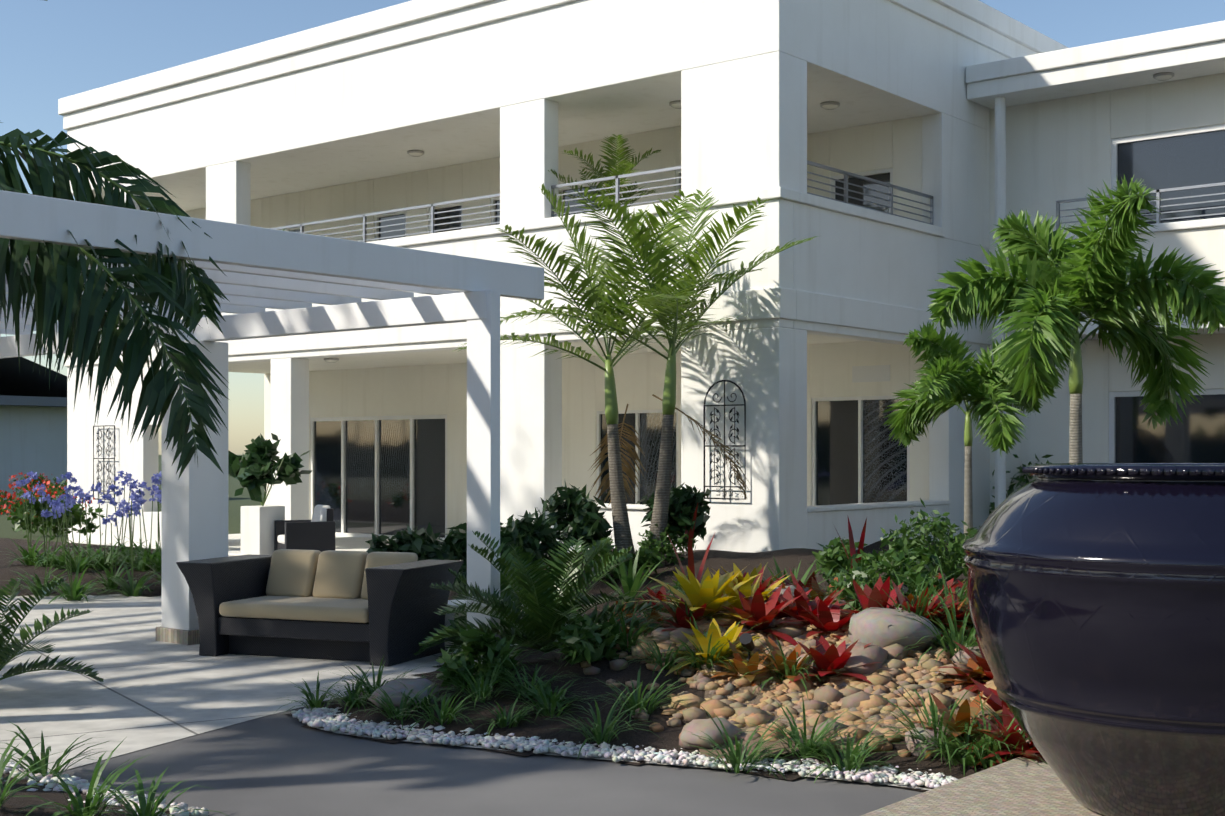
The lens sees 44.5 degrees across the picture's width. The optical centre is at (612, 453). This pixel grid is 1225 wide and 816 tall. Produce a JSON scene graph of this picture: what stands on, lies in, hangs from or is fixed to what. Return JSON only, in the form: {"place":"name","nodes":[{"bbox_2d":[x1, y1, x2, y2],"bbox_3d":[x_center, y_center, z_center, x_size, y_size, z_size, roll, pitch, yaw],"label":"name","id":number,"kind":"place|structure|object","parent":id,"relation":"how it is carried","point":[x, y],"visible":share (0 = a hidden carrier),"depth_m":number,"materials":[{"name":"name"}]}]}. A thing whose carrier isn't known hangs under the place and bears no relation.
{"place":"outdoors","nodes":[
{"label":"outdoors","id":0,"kind":"place"},
{"bbox_2d":[0,357,66,500],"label":"neighbour house","id":1,"kind":"structure","parent":0,"point":[33,422],"depth_m":50.81,"materials":[{"name":"grey paint"}]},
{"bbox_2d":[0,455,263,541],"bbox_3d":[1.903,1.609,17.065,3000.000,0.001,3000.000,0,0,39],"label":"ground","id":2,"kind":"structure","parent":0,"point":[235,503],"depth_m":38.74,"materials":[{"name":"green plant"}]},
{"bbox_2d":[0,538,161,596],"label":"garden bed","id":3,"kind":"object","parent":2,"relation":"on","point":[7,570],"visible":0.21,"depth_m":17.91,"materials":[{"name":"plant"}]},
{"bbox_2d":[11,481,161,588],"bbox_3d":[-8.540,0.975,22.810,13.346,1.297,2.147,0,0,62],"label":"agapanthus","id":4,"kind":"object","parent":3,"relation":"on","point":[83,563],"depth_m":18.37,"materials":[{"name":"green plant"}]},
{"bbox_2d":[14,471,161,518],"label":"agapanthus flowers","id":5,"kind":"object","parent":4,"relation":"attached to","point":[137,500],"visible":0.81,"depth_m":18.31,"materials":[{"name":"plant"}]},
{"bbox_2d":[0,772,169,815],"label":"garden bed","id":6,"kind":"object","parent":2,"relation":"on","point":[11,806],"visible":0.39,"depth_m":6.63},
{"bbox_2d":[0,122,229,479],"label":"palm","id":7,"kind":"object","parent":6,"relation":"on","point":[55,282],"visible":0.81,"depth_m":8.36,"materials":[{"name":"green plant"}]},
{"bbox_2d":[0,480,999,778],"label":"grasses","id":8,"kind":"object","parent":2,"relation":"on","point":[74,590],"visible":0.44,"depth_m":9.44,"materials":[{"name":"green plant"}]},
{"bbox_2d":[0,527,1047,815],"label":"grasses and rosettes","id":9,"kind":"object","parent":2,"relation":"on","point":[634,583],"visible":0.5,"depth_m":8.01,"materials":[{"name":"green plant"}]},
{"bbox_2d":[284,535,1002,791],"bbox_3d":[6.003,1.333,11.501,22.600,0.527,14.600,0,0,39],"label":"garden bed","id":10,"kind":"object","parent":2,"relation":"on","point":[787,559],"visible":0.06,"depth_m":8.88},
{"bbox_2d":[0,531,675,681],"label":"cycads","id":11,"kind":"object","parent":10,"relation":"on","point":[530,595],"visible":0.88,"depth_m":9.90,"materials":[{"name":"green plant"}]},
{"bbox_2d":[0,473,940,692],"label":"ground cover shrubs","id":12,"kind":"object","parent":10,"relation":"on","point":[585,638],"visible":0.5,"depth_m":9.57,"materials":[{"name":"green plant"}]},
{"bbox_2d":[0,472,75,516],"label":"red flowers","id":13,"kind":"object","parent":12,"relation":"on","point":[24,489],"visible":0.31,"depth_m":28.37,"materials":[{"name":"red plant"}]},
{"bbox_2d":[0,490,94,516],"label":"red flowers","id":14,"kind":"object","parent":12,"relation":"on","point":[4,506],"visible":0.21,"depth_m":22.29,"materials":[{"name":"red plant"}]},
{"bbox_2d":[605,355,634,554],"bbox_3d":[0.099,0.111,16.535,0.446,2.406,0.284,0,0,39],"label":"trunk","id":15,"kind":"object","parent":10,"relation":"on","point":[622,534],"visible":0.88,"depth_m":16.53,"materials":[{"name":"green"}]},
{"bbox_2d":[454,183,762,370],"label":"palm fronds","id":16,"kind":"object","parent":15,"relation":"attached to","point":[610,275],"visible":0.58,"depth_m":16.32,"materials":[{"name":"green plant"}]},
{"bbox_2d":[648,344,675,569],"bbox_3d":[0.488,0.063,16.328,0.395,2.510,0.283,0,0,39],"label":"palm trunk","id":17,"kind":"object","parent":10,"relation":"on","point":[661,505],"visible":0.79,"depth_m":16.24,"materials":[{"name":"green"}]},
{"bbox_2d":[500,187,817,359],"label":"palm fronds","id":18,"kind":"object","parent":17,"relation":"attached to","point":[660,272],"visible":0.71,"depth_m":15.90,"materials":[{"name":"green plant"}]},
{"bbox_2d":[590,394,751,503],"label":"dry fronds","id":19,"kind":"object","parent":17,"relation":"attached to","point":[629,471],"visible":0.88,"depth_m":17.13,"materials":[{"name":"brown plant"}]},
{"bbox_2d":[368,585,981,756],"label":"boulders","id":20,"kind":"object","parent":10,"relation":"on","point":[879,629],"visible":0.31,"depth_m":8.94,"materials":[{"name":"grey stone"}]},
{"bbox_2d":[494,584,908,660],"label":"garden spotlights","id":21,"kind":"object","parent":10,"relation":"on","point":[746,641],"visible":0.29,"depth_m":8.93,"materials":[{"name":"black metal"}]},
{"bbox_2d":[619,562,790,625],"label":"yellow bromeliads","id":22,"kind":"object","parent":10,"relation":"on","point":[705,591],"visible":0.23,"depth_m":9.78,"materials":[{"name":"yellow plant"}]},
{"bbox_2d":[662,572,810,675],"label":"yellow bromeliads","id":23,"kind":"object","parent":10,"relation":"on","point":[699,637],"visible":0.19,"depth_m":9.22,"materials":[{"name":"yellow plant"}]},
{"bbox_2d":[580,606,1002,756],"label":"river stones","id":24,"kind":"object","parent":10,"relation":"on","point":[844,692],"visible":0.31,"depth_m":8.53,"materials":[{"name":"beige stone"}]},
{"bbox_2d":[608,589,990,689],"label":"bromeliads","id":25,"kind":"object","parent":10,"relation":"on","point":[743,668],"visible":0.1,"depth_m":8.84,"materials":[{"name":"plant"}]},
{"bbox_2d":[593,577,1008,763],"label":"bromeliads","id":26,"kind":"object","parent":10,"relation":"on","point":[965,712],"visible":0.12,"depth_m":7.74,"materials":[{"name":"red plant"}]},
{"bbox_2d":[634,504,1011,725],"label":"red bromeliads","id":27,"kind":"object","parent":10,"relation":"on","point":[801,607],"visible":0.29,"depth_m":9.76,"materials":[{"name":"red plant"}]},
{"bbox_2d":[638,566,1039,767],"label":"red bromeliads","id":28,"kind":"object","parent":10,"relation":"on","point":[759,611],"visible":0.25,"depth_m":9.41,"materials":[{"name":"red plant"}]},
{"bbox_2d":[636,454,1052,610],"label":"shrubs","id":29,"kind":"object","parent":10,"relation":"on","point":[917,572],"visible":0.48,"depth_m":12.60,"materials":[{"name":"green plant"}]},
{"bbox_2d":[698,630,994,763],"bbox_3d":[1.187,1.339,9.354,2.168,0.500,3.137,0,0,-13],"label":"creek bed base","id":30,"kind":"object","parent":10,"relation":"on","point":[756,699],"visible":0.04,"depth_m":7.97,"materials":[{"name":"brown soil"}]},
{"bbox_2d":[962,409,972,567],"bbox_3d":[3.572,0.385,15.021,0.128,1.653,0.135,0,0,39],"label":"palm trunk","id":31,"kind":"object","parent":10,"relation":"on","point":[968,499],"visible":0.65,"depth_m":14.99,"materials":[{"name":"brown"}]},
{"bbox_2d":[883,321,1047,457],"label":"palm fronds","id":32,"kind":"object","parent":31,"relation":"attached to","point":[946,383],"visible":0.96,"depth_m":14.81,"materials":[{"name":"green plant"}]},
{"bbox_2d":[1068,334,1082,462],"bbox_3d":[3.659,0.135,11.817,0.167,2.153,0.176,0,0,39],"label":"palm trunk","id":33,"kind":"object","parent":10,"relation":"on","point":[1075,382],"visible":0.52,"depth_m":11.78,"materials":[{"name":"green"}]},
{"bbox_2d":[926,175,1224,429],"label":"palm fronds","id":34,"kind":"object","parent":33,"relation":"attached to","point":[1054,296],"visible":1,"depth_m":11.54,"materials":[{"name":"green plant"}]},
{"bbox_2d":[0,555,597,771],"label":"concrete paving","id":35,"kind":"structure","parent":0,"point":[150,691],"depth_m":10.41,"materials":[{"name":"grey concrete"}]},
{"bbox_2d":[156,626,199,644],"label":"pillar plinths","id":36,"kind":"object","parent":35,"relation":"on","point":[178,636],"visible":0.29,"depth_m":12.58,"materials":[{"name":"stone"}]},
{"bbox_2d":[0,190,543,662],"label":"pergola","id":37,"kind":"object","parent":35,"relation":"on","point":[290,278],"visible":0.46,"depth_m":10.63,"materials":[{"name":"paint"}]},
{"bbox_2d":[274,508,334,551],"bbox_3d":[-4.370,1.179,21.244,0.700,0.800,0.720,0,0,-26],"label":"wicker chair","id":38,"kind":"object","parent":35,"relation":"on","point":[307,535],"visible":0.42,"depth_m":20.96,"materials":[{"name":"black wicker"}]},
{"bbox_2d":[277,505,329,543],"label":"wicker chair cushions","id":39,"kind":"object","parent":38,"relation":"on","point":[320,513],"visible":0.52,"depth_m":21.16,"materials":[{"name":"white fabric"}]},
{"bbox_2d":[176,554,463,665],"bbox_3d":[-2.317,1.231,11.948,2.050,0.740,1.028,0,0,21],"label":"sofa","id":40,"kind":"object","parent":35,"relation":"on","point":[405,601],"visible":0.83,"depth_m":11.67,"materials":[{"name":"wicker"}]},
{"bbox_2d":[219,549,417,622],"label":"sofa cushions","id":41,"kind":"object","parent":40,"relation":"on","point":[318,585],"visible":0.75,"depth_m":12.08,"materials":[{"name":"beige fabric"}]},
{"bbox_2d":[241,505,524,650],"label":"planters","id":42,"kind":"object","parent":35,"relation":"on","point":[257,530],"visible":0.29,"depth_m":21.36,"materials":[{"name":"white paint"}]},
{"bbox_2d":[228,433,710,595],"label":"hedge plants","id":43,"kind":"object","parent":42,"relation":"on","point":[258,465],"visible":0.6,"depth_m":16.39,"materials":[{"name":"green plant"}]},
{"bbox_2d":[20,692,924,815],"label":"asphalt drive","id":44,"kind":"structure","parent":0,"point":[279,764],"depth_m":7.29,"materials":[{"name":"grey asphalt"}]},
{"bbox_2d":[0,707,957,815],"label":"white pebbles","id":45,"kind":"object","parent":44,"relation":"on","point":[327,720],"visible":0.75,"depth_m":7.76,"materials":[{"name":"white gravel"}]},
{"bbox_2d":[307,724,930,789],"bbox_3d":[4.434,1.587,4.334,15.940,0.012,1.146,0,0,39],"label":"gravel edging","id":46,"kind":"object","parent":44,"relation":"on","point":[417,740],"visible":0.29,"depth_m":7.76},
{"bbox_2d":[861,753,1102,815],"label":"stone slab","id":47,"kind":"structure","parent":44,"relation":"on","point":[1021,786],"depth_m":6.30,"materials":[{"name":"stone"}]},
{"bbox_2d":[962,463,1224,815],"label":"large pot","id":48,"kind":"object","parent":47,"relation":"on","point":[1097,605],"visible":0.98,"depth_m":5.54,"materials":[{"name":"ceramic"}]},
{"bbox_2d":[1022,467,1224,475],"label":"urn rim beads","id":49,"kind":"object","parent":48,"relation":"on","point":[1113,471],"visible":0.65,"depth_m":5.65,"materials":[{"name":"ceramic"}]},
{"bbox_2d":[0,0,1224,454],"label":"sky","id":50,"kind":"structure","parent":0,"point":[51,51],"materials":[{"name":"blue"}]},
{"bbox_2d":[58,0,1224,554],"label":"building","id":51,"kind":"structure","parent":0,"point":[522,90],"depth_m":19.85,"materials":[{"name":"white paint"}]},
{"bbox_2d":[93,425,114,499],"bbox_3d":[-8.745,0.160,25.727,0.670,1.278,0.022,0,0,39],"label":"iron panel","id":52,"kind":"object","parent":51,"relation":"attached to","point":[103,458],"visible":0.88,"depth_m":25.72,"materials":[{"name":"black"}]},
{"bbox_2d":[185,73,1224,533],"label":"wall","id":53,"kind":"structure","parent":51,"relation":"attached to","point":[1057,149],"depth_m":21.24,"materials":[{"name":"white paint"}]},
{"bbox_2d":[703,380,745,499],"bbox_3d":[1.308,-0.161,17.476,0.601,1.401,0.022,0,0,39],"label":"decorative wall grille","id":54,"kind":"object","parent":51,"relation":"attached to","point":[714,429],"visible":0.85,"depth_m":17.47,"materials":[{"name":"black"}]},
{"bbox_2d":[269,160,1224,241],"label":"building rails","id":55,"kind":"object","parent":51,"relation":"attached to","point":[846,174],"visible":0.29,"depth_m":19.32,"materials":[{"name":"grey metal"}]},
{"bbox_2d":[324,72,1173,362],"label":"downlights","id":56,"kind":"object","parent":51,"relation":"hanging from","point":[1161,76],"visible":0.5,"depth_m":19.56,"materials":[{"name":"silver metal"}]},
{"bbox_2d":[281,124,1224,539],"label":"building frames","id":57,"kind":"structure","parent":51,"relation":"attached to","point":[871,372],"depth_m":22.38,"materials":[{"name":"grey metal"}]},
{"bbox_3d":[-0.038,-2.064,19.823,0.425,0.425,0.414,0,0,39],"label":"balcony palm pot","id":58,"kind":"object","parent":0,"visible":0},
{"bbox_2d":[548,134,660,211],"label":"palm fronds","id":59,"kind":"object","parent":58,"relation":"on","point":[626,167],"visible":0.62,"depth_m":19.57,"materials":[{"name":"green plant"}]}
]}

